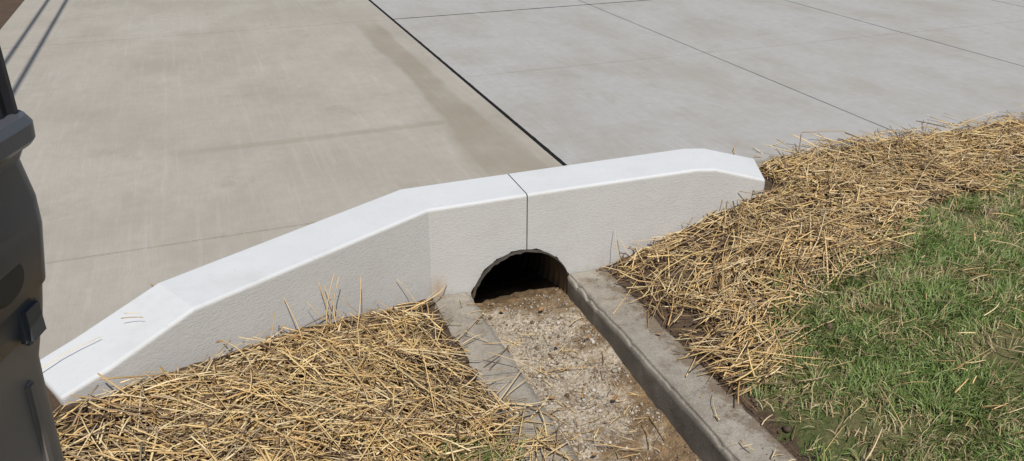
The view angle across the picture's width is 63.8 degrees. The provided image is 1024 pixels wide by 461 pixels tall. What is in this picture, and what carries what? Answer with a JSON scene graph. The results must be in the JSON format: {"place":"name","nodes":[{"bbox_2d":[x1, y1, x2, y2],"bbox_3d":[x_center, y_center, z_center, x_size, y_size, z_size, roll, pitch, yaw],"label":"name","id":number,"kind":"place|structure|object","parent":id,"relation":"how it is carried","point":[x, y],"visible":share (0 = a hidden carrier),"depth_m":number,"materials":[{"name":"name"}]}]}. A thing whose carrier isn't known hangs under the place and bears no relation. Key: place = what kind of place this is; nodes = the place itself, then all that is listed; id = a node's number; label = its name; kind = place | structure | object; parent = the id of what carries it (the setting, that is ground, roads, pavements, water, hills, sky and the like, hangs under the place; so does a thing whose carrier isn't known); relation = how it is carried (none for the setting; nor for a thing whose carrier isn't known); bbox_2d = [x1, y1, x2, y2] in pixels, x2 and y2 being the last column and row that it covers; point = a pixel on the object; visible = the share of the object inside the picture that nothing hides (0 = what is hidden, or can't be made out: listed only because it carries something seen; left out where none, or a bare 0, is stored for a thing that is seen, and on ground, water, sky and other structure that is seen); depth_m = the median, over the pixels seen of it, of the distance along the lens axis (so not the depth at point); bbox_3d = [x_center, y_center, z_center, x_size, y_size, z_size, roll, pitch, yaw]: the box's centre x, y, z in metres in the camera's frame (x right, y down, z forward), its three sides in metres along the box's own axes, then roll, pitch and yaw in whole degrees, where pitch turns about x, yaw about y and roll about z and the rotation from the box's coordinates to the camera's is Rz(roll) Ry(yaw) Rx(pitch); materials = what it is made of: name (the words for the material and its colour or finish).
{"place":"outdoors","nodes":[
{"label":"outdoors","id":0,"kind":"place"},
{"bbox_2d":[0,0,1023,358],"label":"driveway","id":1,"kind":"structure","parent":0,"point":[174,138],"depth_m":5.48,"materials":[{"name":"concrete"}]},
{"bbox_2d":[0,0,1023,460],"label":"ground","id":2,"kind":"structure","parent":0,"point":[796,446],"depth_m":3.06,"materials":[{"name":"soil"}]},
{"bbox_2d":[0,47,64,460],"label":"wheeled trash bin","id":3,"kind":"object","parent":2,"relation":"on","point":[28,430],"visible":1,"depth_m":0.84,"materials":[{"name":"black plastic"}]},
{"bbox_2d":[52,283,604,460],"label":"straw mulch","id":4,"kind":"object","parent":2,"relation":"on","point":[338,360],"visible":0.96,"depth_m":2.74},
{"bbox_2d":[40,148,764,404],"bbox_3d":[-0.203,0.332,3.783,3.425,0.982,0.651,-16,30,-29],"label":"concrete headwall","id":5,"kind":"object","parent":2,"relation":"on","point":[423,242],"visible":0.56,"depth_m":3.54,"materials":[{"name":"concrete"}]},
{"bbox_2d":[471,248,568,298],"bbox_3d":[-0.386,-0.182,4.926,0.506,0.506,2.486,-9,28,-19],"label":"culvert pipe","id":6,"kind":"object","parent":5,"relation":"attached to","point":[549,267],"visible":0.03,"depth_m":4.11,"materials":[{"name":"black metal"}]},
{"bbox_2d":[397,423,536,460],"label":"grass tuft","id":7,"kind":"object","parent":2,"relation":"on","point":[485,459],"visible":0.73,"depth_m":2.69,"materials":[{"name":"green plant"}]},
{"bbox_2d":[433,292,578,460],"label":"channel kerb","id":8,"kind":"structure","parent":2,"relation":"on","point":[457,312],"depth_m":3.25,"materials":[{"name":"concrete"}]},
{"bbox_2d":[62,137,1023,460],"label":"soil clods","id":9,"kind":"object","parent":2,"relation":"on","point":[788,403],"visible":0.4,"depth_m":3.38,"materials":[{"name":"soil"}]},
{"bbox_2d":[566,268,795,460],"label":"channel kerb","id":10,"kind":"structure","parent":2,"relation":"on","point":[657,368],"depth_m":3.23,"materials":[{"name":"concrete"}]},
{"bbox_2d":[597,103,1023,409],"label":"straw mulch","id":11,"kind":"object","parent":2,"relation":"on","point":[1003,133],"visible":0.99,"depth_m":3.86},
{"bbox_2d":[473,256,701,460],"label":"drainage channel floor","id":12,"kind":"structure","parent":0,"point":[504,282],"depth_m":3.52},
{"bbox_2d":[216,240,681,460],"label":"dry leaves","id":13,"kind":"object","parent":12,"relation":"on","point":[615,397],"visible":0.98,"depth_m":3.31,"materials":[{"name":"brown plant"}]},
{"bbox_2d":[42,130,1023,460],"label":"loose straw","id":14,"kind":"object","parent":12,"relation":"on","point":[752,352],"visible":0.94,"depth_m":3.19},
{"bbox_2d":[482,288,698,460],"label":"gravel","id":15,"kind":"structure","parent":0,"point":[586,368],"depth_m":3.46,"materials":[{"name":"grey gravel"}]},
{"bbox_2d":[732,160,1023,460],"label":"lawn grass","id":16,"kind":"structure","parent":0,"point":[932,259],"depth_m":3.12,"materials":[{"name":"green plant"}]}
]}

